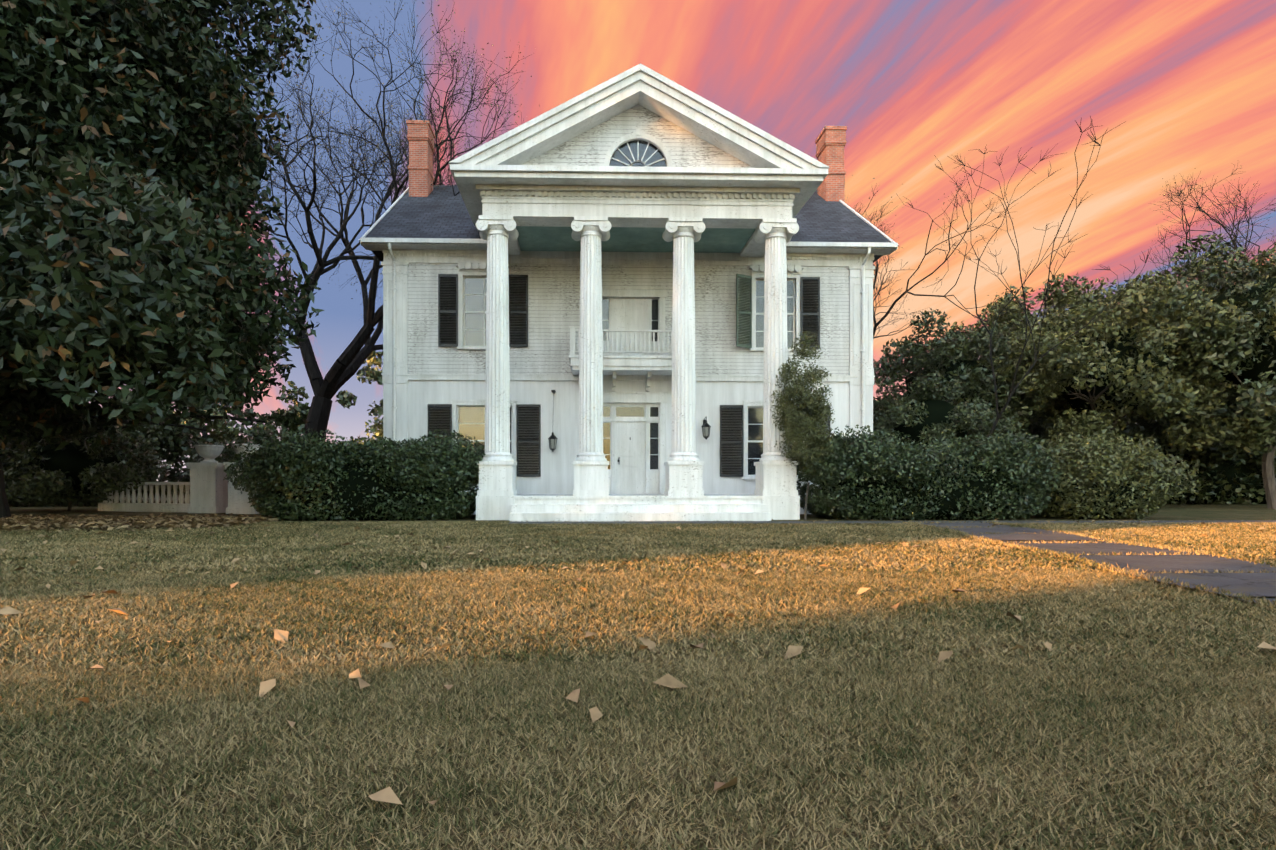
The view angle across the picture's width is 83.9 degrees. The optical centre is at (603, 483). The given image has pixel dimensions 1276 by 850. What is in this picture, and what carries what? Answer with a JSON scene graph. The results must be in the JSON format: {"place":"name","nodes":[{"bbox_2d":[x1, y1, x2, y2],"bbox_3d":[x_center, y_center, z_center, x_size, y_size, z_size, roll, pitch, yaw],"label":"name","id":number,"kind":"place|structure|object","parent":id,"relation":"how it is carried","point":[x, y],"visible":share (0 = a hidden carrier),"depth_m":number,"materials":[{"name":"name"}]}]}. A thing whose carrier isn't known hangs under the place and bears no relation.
{"place":"outdoors","nodes":[
{"label":"outdoors","id":0,"kind":"place"},
{"bbox_2d":[516,226,754,252],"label":"porch ceiling","id":1,"kind":"structure","parent":0,"point":[640,239],"depth_m":21.79,"materials":[{"name":"green paint"}]},
{"bbox_2d":[476,215,798,495],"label":"columns","id":2,"kind":"structure","parent":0,"point":[683,464],"depth_m":19.73,"materials":[{"name":"white wood"}]},
{"bbox_2d":[0,486,1275,849],"bbox_3d":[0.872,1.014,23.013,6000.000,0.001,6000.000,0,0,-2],"label":"lawn","id":3,"kind":"structure","parent":0,"point":[1168,512],"depth_m":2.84,"materials":[{"name":"plant"}]},
{"bbox_2d":[6,443,120,496],"bbox_3d":[-19.377,-0.466,25.529,3.622,1.975,2.581,0,0,-2],"label":"shade shrub","id":4,"kind":"object","parent":3,"relation":"on","point":[72,460],"visible":0.42,"depth_m":24.53,"materials":[{"name":"green plant"}]},
{"bbox_2d":[0,436,150,503],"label":"shade shrub","id":5,"kind":"object","parent":3,"relation":"on","point":[1,454],"visible":0.02,"depth_m":30.77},
{"bbox_2d":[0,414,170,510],"bbox_3d":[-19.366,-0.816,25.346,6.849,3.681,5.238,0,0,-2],"label":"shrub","id":6,"kind":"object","parent":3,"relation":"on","point":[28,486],"depth_m":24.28,"materials":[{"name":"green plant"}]},
{"bbox_2d":[2,411,221,506],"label":"shrub leaves","id":7,"kind":"object","parent":3,"relation":"on","point":[175,444],"visible":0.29,"depth_m":30.66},
{"bbox_2d":[0,0,266,228],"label":"tree","id":8,"kind":"object","parent":3,"relation":"on","point":[19,135],"visible":0.06,"depth_m":15.71,"materials":[{"name":"green plant"}]},
{"bbox_2d":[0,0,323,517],"bbox_3d":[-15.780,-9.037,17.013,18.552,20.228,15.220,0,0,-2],"label":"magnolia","id":9,"kind":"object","parent":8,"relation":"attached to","point":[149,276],"depth_m":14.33,"materials":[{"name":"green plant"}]},
{"bbox_2d":[98,444,260,513],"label":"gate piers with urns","id":10,"kind":"object","parent":3,"relation":"on","point":[211,489],"visible":0.71,"depth_m":24.01,"materials":[{"name":"white stone"}]},
{"bbox_2d":[186,424,278,492],"bbox_3d":[-15.262,-0.719,29.834,4.655,3.489,4.604,0,0,-2],"label":"shrub","id":11,"kind":"object","parent":3,"relation":"on","point":[227,453],"visible":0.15,"depth_m":28.91,"materials":[{"name":"green plant"}]},
{"bbox_2d":[223,424,485,520],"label":"hedge leaves","id":12,"kind":"object","parent":3,"relation":"on","point":[268,468],"visible":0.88,"depth_m":18.92,"materials":[{"name":"green plant"}]},
{"bbox_2d":[173,0,539,439],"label":"bare tree","id":13,"kind":"object","parent":3,"relation":"on","point":[349,361],"visible":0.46,"depth_m":32.42,"materials":[{"name":"brown plant"}]},
{"bbox_2d":[271,460,460,519],"bbox_3d":[-6.673,0.219,20.264,5.057,1.794,2.637,0,0,-2],"label":"bush","id":14,"kind":"object","parent":3,"relation":"on","point":[352,482],"visible":0.23,"depth_m":19.00,"materials":[{"name":"green plant"}]},
{"bbox_2d":[372,129,490,213],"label":"bare tree branches","id":15,"kind":"object","parent":3,"relation":"on","point":[434,168],"visible":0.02,"depth_m":39.76,"materials":[{"name":"brown plant"}]},
{"bbox_2d":[44,351,1149,462],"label":"tree belt","id":16,"kind":"object","parent":3,"relation":"on","point":[294,417],"depth_m":69.65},
{"bbox_2d":[383,380,872,514],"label":"lower wall","id":17,"kind":"structure","parent":3,"relation":"on","point":[559,413],"depth_m":22.96,"materials":[{"name":"white wood"}]},
{"bbox_2d":[408,105,848,374],"bbox_3d":[0.747,-7.099,27.562,15.840,7.186,15.700,0,0,-2],"label":"upper wall siding","id":18,"kind":"object","parent":17,"relation":"on","point":[553,303],"visible":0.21,"depth_m":22.94,"materials":[{"name":"white wood"}]},
{"bbox_2d":[365,185,891,262],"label":"roof","id":19,"kind":"structure","parent":18,"relation":"on","point":[440,212],"depth_m":24.50,"materials":[{"name":"grey"}]},
{"bbox_2d":[406,120,846,201],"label":"chimneys","id":20,"kind":"object","parent":19,"relation":"on","point":[830,142],"visible":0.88,"depth_m":27.65,"materials":[{"name":"orange brick"}]},
{"bbox_2d":[459,140,798,474],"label":"windows","id":21,"kind":"structure","parent":18,"relation":"in","point":[476,338],"depth_m":23.11,"materials":[{"name":"glass"}]},
{"bbox_2d":[428,274,829,476],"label":"window shutters","id":22,"kind":"object","parent":18,"relation":"attached to","point":[722,407],"visible":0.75,"depth_m":22.85,"materials":[{"name":"black wood"}]},
{"bbox_2d":[736,274,751,347],"bbox_3d":[4.542,-5.551,22.901,0.630,2.330,0.043,0,0,-30],"label":"window shutter","id":23,"kind":"object","parent":18,"relation":"attached to","point":[744,312],"visible":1,"depth_m":22.89,"materials":[{"name":"wood"}]},
{"bbox_2d":[548,390,710,461],"bbox_3d":[0.837,-0.976,22.829,5.240,3.980,0.610,0,0,-2],"label":"house lantern","id":24,"kind":"object","parent":17,"relation":"attached to","point":[554,437],"depth_m":22.65,"materials":[{"name":"black metal"}]},
{"bbox_2d":[359,63,898,493],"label":"house trim","id":25,"kind":"structure","parent":3,"relation":"on","point":[780,179],"depth_m":20.25,"materials":[{"name":"white wood"}]},
{"bbox_2d":[0,513,1275,804],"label":"fallen leaves","id":26,"kind":"object","parent":3,"relation":"on","point":[168,521],"visible":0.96,"depth_m":14.18,"materials":[{"name":"beige plant"}]},
{"bbox_2d":[476,494,799,521],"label":"porch steps","id":27,"kind":"structure","parent":3,"relation":"on","point":[615,507],"depth_m":19.17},
{"bbox_2d":[770,331,834,519],"bbox_3d":[5.488,-1.569,19.401,1.758,5.172,2.037,0,0,-2],"label":"young tree","id":28,"kind":"object","parent":3,"relation":"on","point":[798,427],"depth_m":19.17,"materials":[{"name":"green plant"}]},
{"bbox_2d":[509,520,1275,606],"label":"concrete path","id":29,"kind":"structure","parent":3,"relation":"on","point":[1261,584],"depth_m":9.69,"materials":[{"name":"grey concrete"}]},
{"bbox_2d":[819,458,1025,519],"bbox_3d":[9.112,0.179,20.549,5.573,1.814,2.896,0,0,-2],"label":"hedge","id":30,"kind":"object","parent":3,"relation":"on","point":[957,493],"visible":0.21,"depth_m":19.20,"materials":[{"name":"green plant"}]},
{"bbox_2d":[796,424,1063,520],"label":"hedge leaves","id":31,"kind":"object","parent":3,"relation":"on","point":[1023,460],"visible":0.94,"depth_m":19.06,"materials":[{"name":"green plant"}]},
{"bbox_2d":[846,176,1033,338],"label":"bare tree branches","id":32,"kind":"object","parent":3,"relation":"on","point":[876,272],"visible":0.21,"depth_m":37.28,"materials":[{"name":"brown plant"}]},
{"bbox_2d":[847,175,1031,339],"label":"bare tree leaves","id":33,"kind":"object","parent":32,"relation":"attached to","point":[903,233],"visible":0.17,"depth_m":37.02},
{"bbox_2d":[873,373,1023,453],"bbox_3d":[12.303,-1.561,26.326,5.564,5.177,4.931,0,0,-2],"label":"bush","id":34,"kind":"object","parent":3,"relation":"on","point":[977,420],"depth_m":25.15,"materials":[{"name":"green plant"}]},
{"bbox_2d":[873,308,1068,445],"bbox_3d":[16.170,-3.426,32.327,9.091,8.903,8.484,0,0,-2],"label":"tree","id":35,"kind":"object","parent":3,"relation":"on","point":[958,345],"depth_m":30.27,"materials":[{"name":"green plant"}]},
{"bbox_2d":[934,116,1156,440],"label":"bare sapling branches","id":36,"kind":"object","parent":3,"relation":"on","point":[998,415],"visible":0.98,"depth_m":23.25,"materials":[{"name":"brown plant"}]},
{"bbox_2d":[946,277,1146,431],"bbox_3d":[24.974,-4.833,38.527,11.520,11.710,11.487,0,0,-2],"label":"tree","id":37,"kind":"object","parent":3,"relation":"on","point":[1016,315],"depth_m":36.91,"materials":[{"name":"green plant"}]},
{"bbox_2d":[1043,468,1148,518],"bbox_3d":[14.033,0.285,20.575,2.924,1.640,2.601,0,0,-2],"label":"shade shrub","id":38,"kind":"object","parent":3,"relation":"on","point":[1125,490],"visible":0.12,"depth_m":19.40,"materials":[{"name":"green plant"}]},
{"bbox_2d":[969,269,1250,451],"bbox_3d":[20.469,-3.813,29.300,8.903,9.686,8.848,0,0,-2],"label":"tree","id":39,"kind":"object","parent":3,"relation":"on","point":[1067,354],"depth_m":27.20,"materials":[{"name":"green plant"}]},
{"bbox_2d":[1024,432,1200,519],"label":"shrub leaves","id":40,"kind":"object","parent":3,"relation":"on","point":[1088,457],"visible":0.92,"depth_m":19.30,"materials":[{"name":"green plant"}]},
{"bbox_2d":[1026,419,1275,504],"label":"shrub leaves","id":41,"kind":"object","parent":3,"relation":"on","point":[1220,456],"visible":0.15,"depth_m":33.04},
{"bbox_2d":[1083,166,1275,291],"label":"bare tree branches","id":42,"kind":"object","parent":3,"relation":"on","point":[1225,228],"visible":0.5,"depth_m":38.58,"materials":[{"name":"brown plant"}]},
{"bbox_2d":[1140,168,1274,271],"bbox_3d":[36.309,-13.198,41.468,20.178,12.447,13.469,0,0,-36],"label":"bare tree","id":43,"kind":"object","parent":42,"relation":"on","point":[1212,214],"visible":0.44,"depth_m":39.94,"materials":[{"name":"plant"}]},
{"bbox_2d":[1109,250,1275,503],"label":"tree","id":44,"kind":"object","parent":3,"relation":"on","point":[1189,282],"depth_m":34.25,"materials":[{"name":"green plant"}]},
{"bbox_2d":[1132,233,1275,508],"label":"tree","id":45,"kind":"object","parent":3,"relation":"on","point":[1251,426],"depth_m":27.10,"materials":[{"name":"green plant"}]},
{"bbox_2d":[1153,444,1275,503],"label":"shade shrub","id":46,"kind":"object","parent":3,"relation":"on","point":[1230,472],"visible":0.04,"depth_m":33.27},
{"bbox_2d":[89,0,1275,481],"label":"sky","id":47,"kind":"structure","parent":0,"point":[1191,84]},
{"bbox_2d":[893,399,970,449],"bbox_3d":[12.201,-2.003,26.601,2.510,2.300,2.579,0,0,-2],"label":"bush","id":48,"kind":"object","parent":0,"point":[938,410],"visible":0.35,"depth_m":25.72,"materials":[{"name":"green plant"}]},
{"bbox_2d":[905,359,1004,417],"bbox_3d":[16.157,-3.943,32.321,3.945,3.276,3.840,0,0,-2],"label":"shade tree","id":49,"kind":"object","parent":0,"point":[955,366],"visible":0.15,"depth_m":31.21,"materials":[{"name":"green plant"}]},
{"bbox_2d":[1017,326,1063,420],"bbox_3d":[24.509,-5.949,38.593,5.437,5.452,5.185,0,0,-2],"label":"shade tree","id":50,"kind":"object","parent":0,"point":[1023,343],"visible":0.02,"depth_m":37.98,"materials":[{"name":"green plant"}]},
{"bbox_2d":[1054,327,1171,414],"bbox_3d":[20.759,-4.671,28.962,4.235,3.786,4.026,0,0,-2],"label":"shade tree","id":51,"kind":"object","parent":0,"point":[1078,404],"visible":0.33,"depth_m":27.79,"materials":[{"name":"green plant"}]},
{"bbox_2d":[1204,278,1275,388],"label":"shade tree","id":52,"kind":"object","parent":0,"point":[1255,371],"visible":0.35,"depth_m":26.75,"materials":[{"name":"green plant"}]}
]}

